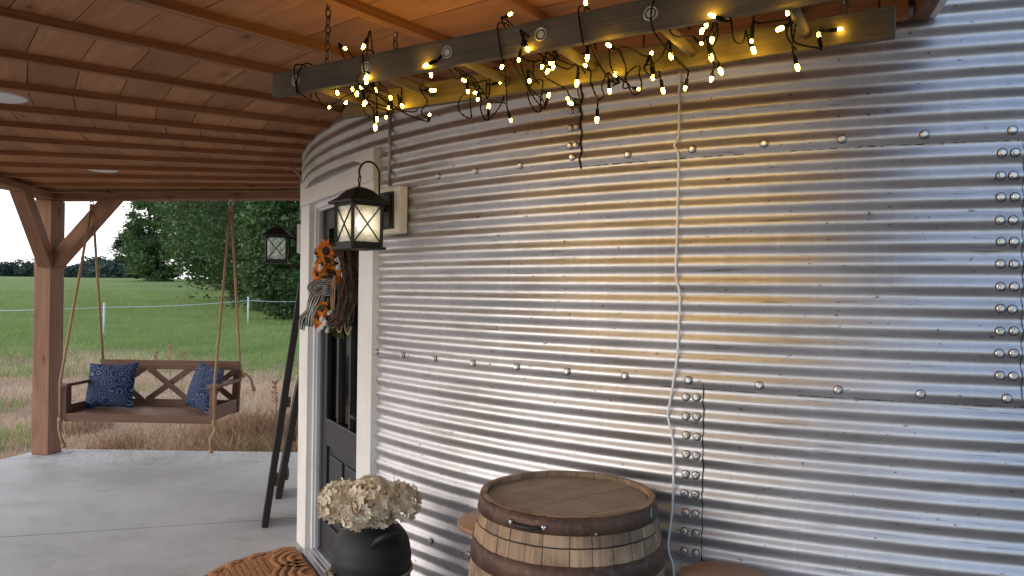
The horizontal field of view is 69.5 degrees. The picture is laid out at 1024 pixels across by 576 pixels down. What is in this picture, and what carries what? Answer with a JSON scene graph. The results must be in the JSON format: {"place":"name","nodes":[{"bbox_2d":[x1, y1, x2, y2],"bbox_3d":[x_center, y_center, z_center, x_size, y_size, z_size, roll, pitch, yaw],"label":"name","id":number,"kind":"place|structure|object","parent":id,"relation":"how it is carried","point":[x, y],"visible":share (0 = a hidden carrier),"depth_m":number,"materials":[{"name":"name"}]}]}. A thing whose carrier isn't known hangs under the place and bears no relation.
{"place":"outdoors","nodes":[
{"label":"outdoors","id":0,"kind":"place"},
{"bbox_2d":[0,449,297,537],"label":"patio floor","id":1,"kind":"structure","parent":0,"point":[91,493],"depth_m":6.05,"materials":[{"name":"concrete"}]},
{"bbox_2d":[19,449,296,472],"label":"straw litter","id":2,"kind":"object","parent":1,"relation":"on","point":[152,457],"visible":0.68,"depth_m":7.26,"materials":[{"name":"beige plant"}]},
{"bbox_2d":[275,376,298,498],"bbox_3d":[-1.812,1.198,6.018,0.209,0.959,0.300,1,0,-17],"label":"leaning plank","id":3,"kind":"object","parent":1,"relation":"on","point":[290,436],"visible":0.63,"depth_m":5.88,"materials":[{"name":"black wood"}]},
{"bbox_2d":[0,0,946,454],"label":"porch roof","id":4,"kind":"structure","parent":1,"relation":"on","point":[162,100],"depth_m":3.53,"materials":[{"name":"brown wood"}]},
{"bbox_2d":[0,91,27,103],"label":"ceiling light","id":5,"kind":"object","parent":4,"relation":"attached to","point":[8,98],"visible":1,"depth_m":3.69,"materials":[{"name":"white plastic"}]},
{"bbox_2d":[89,170,117,172],"bbox_3d":[-3.307,-0.950,5.962,0.230,0.009,0.230,1,0,0],"label":"ceiling light","id":6,"kind":"object","parent":4,"relation":"attached to","point":[108,171],"visible":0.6,"depth_m":6.00,"materials":[{"name":"white plastic"}]},
{"bbox_2d":[57,199,255,452],"bbox_3d":[-3.358,0.304,7.085,1.612,2.391,0.733,1,0,0],"label":"porch swing","id":7,"kind":"object","parent":4,"relation":"hanging from","point":[150,408],"visible":0.89,"depth_m":7.06,"materials":[{"name":"brown wood"}]},
{"bbox_2d":[85,362,138,407],"bbox_3d":[-3.884,0.943,7.157,0.501,0.446,0.216,1,0,0],"label":"pillow","id":8,"kind":"object","parent":7,"relation":"on","point":[110,385],"visible":1,"depth_m":7.08,"materials":[{"name":"blue fabric"}]},
{"bbox_2d":[185,361,223,412],"bbox_3d":[-2.944,0.955,7.074,0.509,0.483,0.205,1,0,39],"label":"pillow","id":9,"kind":"object","parent":7,"relation":"on","point":[197,396],"visible":0.83,"depth_m":6.98,"materials":[{"name":"blue fabric"}]},
{"bbox_2d":[324,4,330,62],"bbox_3d":[-0.592,-0.824,2.374,0.017,0.239,0.017,1,0,0],"label":"hanging chain","id":10,"kind":"object","parent":4,"relation":"hanging from","point":[329,27],"visible":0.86,"depth_m":2.37,"materials":[{"name":"metal"}]},
{"bbox_2d":[272,0,895,118],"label":"wooden ladder","id":11,"kind":"object","parent":10,"relation":"hanging from","point":[476,51],"visible":0.92,"depth_m":2.06,"materials":[{"name":"brown wood"}]},
{"bbox_2d":[293,0,842,130],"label":"string lights","id":12,"kind":"object","parent":11,"relation":"hanging from","point":[552,64],"visible":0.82,"depth_m":2.13,"materials":[{"name":"black plastic"}]},
{"bbox_2d":[393,31,397,87],"bbox_3d":[-0.421,-0.826,2.663,0.017,0.228,0.017,1,0,0],"label":"hanging chain","id":13,"kind":"object","parent":4,"relation":"hanging from","point":[395,33],"visible":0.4,"depth_m":2.66,"materials":[{"name":"metal"}]},
{"bbox_2d":[841,0,848,13],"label":"hanging chain","id":14,"kind":"object","parent":4,"relation":"hanging from","point":[845,2],"visible":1,"depth_m":1.90,"materials":[{"name":"metal"}]},
{"bbox_2d":[0,276,298,459],"bbox_3d":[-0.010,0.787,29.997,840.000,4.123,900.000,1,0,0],"label":"ground","id":15,"kind":"structure","parent":0,"point":[112,284],"depth_m":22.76,"materials":[{"name":"plant"}]},
{"bbox_2d":[0,259,33,276],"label":"distant tree","id":16,"kind":"object","parent":15,"relation":"on","point":[3,271],"visible":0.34,"depth_m":175.78,"materials":[{"name":"green plant"}]},
{"bbox_2d":[7,258,33,276],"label":"distant tree","id":17,"kind":"object","parent":15,"relation":"on","point":[18,272],"visible":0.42,"depth_m":175.32,"materials":[{"name":"green plant"}]},
{"bbox_2d":[8,264,67,275],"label":"distant tree","id":18,"kind":"object","parent":15,"relation":"on","point":[26,268],"visible":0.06,"depth_m":176.30,"materials":[{"name":"green plant"}]},
{"bbox_2d":[64,266,77,277],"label":"distant tree","id":19,"kind":"object","parent":15,"relation":"on","point":[66,271],"visible":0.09,"depth_m":174.95,"materials":[{"name":"green plant"}]},
{"bbox_2d":[64,263,86,277],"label":"distant tree","id":20,"kind":"object","parent":15,"relation":"on","point":[74,273],"visible":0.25,"depth_m":174.89,"materials":[{"name":"green plant"}]},
{"bbox_2d":[78,255,108,277],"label":"distant tree","id":21,"kind":"object","parent":15,"relation":"on","point":[90,260],"visible":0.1,"depth_m":170.12,"materials":[{"name":"green plant"}]},
{"bbox_2d":[76,259,114,277],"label":"distant tree","id":22,"kind":"object","parent":15,"relation":"on","point":[85,270],"visible":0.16,"depth_m":164.15,"materials":[{"name":"green plant"}]},
{"bbox_2d":[86,266,129,277],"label":"distant tree","id":23,"kind":"object","parent":15,"relation":"on","point":[93,274],"visible":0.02,"depth_m":146.92,"materials":[{"name":"green plant"}]},
{"bbox_2d":[93,260,143,277],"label":"distant tree","id":24,"kind":"object","parent":15,"relation":"on","point":[111,269],"visible":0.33,"depth_m":126.44,"materials":[{"name":"green plant"}]},
{"bbox_2d":[105,230,154,278],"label":"tree","id":25,"kind":"object","parent":15,"relation":"on","point":[116,243],"visible":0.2,"depth_m":90.72,"materials":[{"name":"green plant"}]},
{"bbox_2d":[114,201,173,280],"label":"tree","id":26,"kind":"object","parent":15,"relation":"on","point":[136,227],"visible":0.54,"depth_m":80.75,"materials":[{"name":"green plant"}]},
{"bbox_2d":[0,383,293,452],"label":"green tufts","id":27,"kind":"object","parent":15,"relation":"on","point":[17,429],"visible":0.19,"depth_m":8.57,"materials":[{"name":"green plant"}]},
{"bbox_2d":[0,297,294,337],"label":"tape fence","id":28,"kind":"object","parent":15,"relation":"on","point":[247,300],"visible":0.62,"depth_m":20.67,"materials":[{"name":"white plastic"}]},
{"bbox_2d":[0,350,298,458],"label":"dry grass","id":29,"kind":"structure","parent":15,"relation":"on","point":[143,380],"depth_m":11.15,"materials":[{"name":"plant"}]},
{"bbox_2d":[126,239,184,280],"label":"tree","id":30,"kind":"object","parent":15,"relation":"on","point":[142,258],"visible":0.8,"depth_m":79.06,"materials":[{"name":"green plant"}]},
{"bbox_2d":[153,350,158,380],"bbox_3d":[-6.079,1.332,12.592,0.099,0.572,0.104,1,0,0],"label":"dock stalk","id":31,"kind":"object","parent":15,"relation":"on","point":[157,351],"visible":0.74,"depth_m":12.59,"materials":[{"name":"brown plant"}]},
{"bbox_2d":[30,402,297,451],"bbox_3d":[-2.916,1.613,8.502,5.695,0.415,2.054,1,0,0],"label":"dry weeds","id":32,"kind":"object","parent":15,"relation":"on","point":[217,439],"visible":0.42,"depth_m":8.29,"materials":[{"name":"beige plant"}]},
{"bbox_2d":[167,344,172,379],"bbox_3d":[-5.742,1.288,12.396,0.102,0.685,0.096,1,0,0],"label":"dock stalk","id":33,"kind":"object","parent":15,"relation":"on","point":[169,346],"visible":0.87,"depth_m":12.39,"materials":[{"name":"brown plant"}]},
{"bbox_2d":[139,201,215,283],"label":"tree","id":34,"kind":"object","parent":15,"relation":"on","point":[163,232],"visible":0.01,"depth_m":69.99,"materials":[{"name":"green plant"}]},
{"bbox_2d":[179,349,185,381],"bbox_3d":[-5.575,1.327,12.491,0.104,0.608,0.099,1,0,0],"label":"dock stalk","id":35,"kind":"object","parent":15,"relation":"on","point":[181,355],"visible":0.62,"depth_m":12.49,"materials":[{"name":"brown plant"}]},
{"bbox_2d":[135,201,250,299],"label":"tree","id":36,"kind":"object","parent":15,"relation":"on","point":[189,262],"visible":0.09,"depth_m":40.22,"materials":[{"name":"green plant"}]},
{"bbox_2d":[157,202,258,290],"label":"tree","id":37,"kind":"object","parent":15,"relation":"on","point":[183,235],"depth_m":53.96,"materials":[{"name":"green plant"}]},
{"bbox_2d":[158,201,295,311],"bbox_3d":[-11.155,-7.129,32.822,8.687,16.992,8.169,1,0,0],"label":"tree","id":38,"kind":"object","parent":15,"relation":"on","point":[219,207],"visible":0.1,"depth_m":31.43,"materials":[{"name":"green plant"}]},
{"bbox_2d":[190,201,295,270],"bbox_3d":[-9.018,-6.790,36.154,13.131,17.603,12.528,1,0,0],"label":"tree","id":39,"kind":"object","parent":15,"relation":"on","point":[216,225],"depth_m":33.62,"materials":[{"name":"green plant"}]},
{"bbox_2d":[231,201,300,320],"bbox_3d":[-8.010,-1.772,26.962,3.941,6.552,4.105,1,0,0],"label":"tree","id":40,"kind":"object","parent":15,"relation":"on","point":[272,282],"visible":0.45,"depth_m":26.13,"materials":[{"name":"green plant"}]},
{"bbox_2d":[271,379,278,419],"bbox_3d":[-2.949,1.450,9.194,0.100,0.627,0.099,0,0,41],"label":"dock stalk","id":41,"kind":"object","parent":15,"relation":"on","point":[274,387],"visible":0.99,"depth_m":9.19,"materials":[{"name":"brown plant"}]},
{"bbox_2d":[297,0,1023,575],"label":"grain bin","id":42,"kind":"object","parent":15,"relation":"on","point":[849,390],"visible":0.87,"depth_m":2.55,"materials":[{"name":"metal"}]},
{"bbox_2d":[262,210,300,263],"bbox_3d":[-1.754,-0.393,5.691,0.304,0.413,0.206,1,0,-9],"label":"wall lantern","id":43,"kind":"object","parent":42,"relation":"attached to","point":[276,232],"depth_m":5.62,"materials":[{"name":"black metal"}]},
{"bbox_2d":[289,166,301,220],"bbox_3d":[-1.593,-0.700,5.443,0.117,0.407,0.020,1,0,23],"label":"conduit pipe","id":44,"kind":"object","parent":42,"relation":"attached to","point":[294,170],"visible":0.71,"depth_m":5.42,"materials":[{"name":"grey metal"}]},
{"bbox_2d":[320,208,358,557],"bbox_3d":[-0.984,0.573,4.291,0.105,2.136,0.938,1,0,-30],"label":"door","id":45,"kind":"structure","parent":42,"relation":"in","point":[339,356],"depth_m":4.40,"materials":[{"name":"black paint"}]},
{"bbox_2d":[298,237,358,339],"bbox_3d":[-1.044,-0.011,4.184,0.232,0.605,0.541,1,0,-31],"label":"door wreath","id":46,"kind":"object","parent":45,"relation":"attached to","point":[327,273],"depth_m":4.21,"materials":[{"name":"orange plant"}]},
{"bbox_2d":[328,161,407,250],"bbox_3d":[-0.663,-0.382,3.409,0.304,0.413,0.206,1,0,-42],"label":"wall lantern","id":47,"kind":"object","parent":42,"relation":"attached to","point":[365,219],"depth_m":3.35,"materials":[{"name":"black metal"}]},
{"bbox_2d":[388,113,391,185],"bbox_3d":[-0.587,-0.686,3.551,0.017,0.388,0.017,1,0,0],"label":"conduit pipe","id":48,"kind":"object","parent":42,"relation":"attached to","point":[389,144],"visible":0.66,"depth_m":3.54,"materials":[{"name":"grey metal"}]},
{"bbox_2d":[667,71,680,575],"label":"power cord","id":49,"kind":"object","parent":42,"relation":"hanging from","point":[677,351],"visible":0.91,"depth_m":2.61,"materials":[{"name":"white plastic"}]},
{"bbox_2d":[0,189,299,278],"label":"sky","id":50,"kind":"structure","parent":0,"point":[14,244],"materials":[{"name":"white"}]},
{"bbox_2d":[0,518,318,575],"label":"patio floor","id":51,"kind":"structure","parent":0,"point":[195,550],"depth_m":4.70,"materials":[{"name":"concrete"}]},
{"bbox_2d":[204,546,316,575],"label":"doormat","id":52,"kind":"object","parent":51,"relation":"on","point":[285,561],"visible":1,"depth_m":4.37,"materials":[{"name":"brown wicker"}]},
{"bbox_2d":[262,281,299,527],"bbox_3d":[-1.637,0.813,5.295,0.275,1.725,0.240,1,0,-17],"label":"leaning plank","id":53,"kind":"object","parent":51,"relation":"on","point":[273,477],"visible":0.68,"depth_m":5.18,"materials":[{"name":"black wood"}]},
{"bbox_2d":[325,508,412,575],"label":"milk can","id":54,"kind":"object","parent":51,"relation":"on","point":[370,551],"visible":0.63,"depth_m":2.97,"materials":[{"name":"black paint"}]},
{"bbox_2d":[316,467,421,532],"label":"dried hydrangeas","id":55,"kind":"object","parent":54,"relation":"in","point":[368,499],"visible":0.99,"depth_m":2.95,"materials":[{"name":"beige plant"}]},
{"bbox_2d":[457,510,477,535],"bbox_3d":[-0.066,1.279,2.795,0.292,0.806,0.292,1,0,0],"label":"bar stool","id":56,"kind":"object","parent":51,"relation":"on","point":[466,522],"visible":0.16,"depth_m":2.76,"materials":[{"name":"brown wood"}]},
{"bbox_2d":[468,470,665,575],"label":"oak barrel","id":57,"kind":"object","parent":51,"relation":"on","point":[558,523],"visible":1,"depth_m":2.21,"materials":[{"name":"brown wood"}]},
{"bbox_2d":[678,561,768,575],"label":"bar stool","id":58,"kind":"object","parent":51,"relation":"on","point":[712,568],"visible":1,"depth_m":2.31,"materials":[{"name":"brown wood"}]}
]}

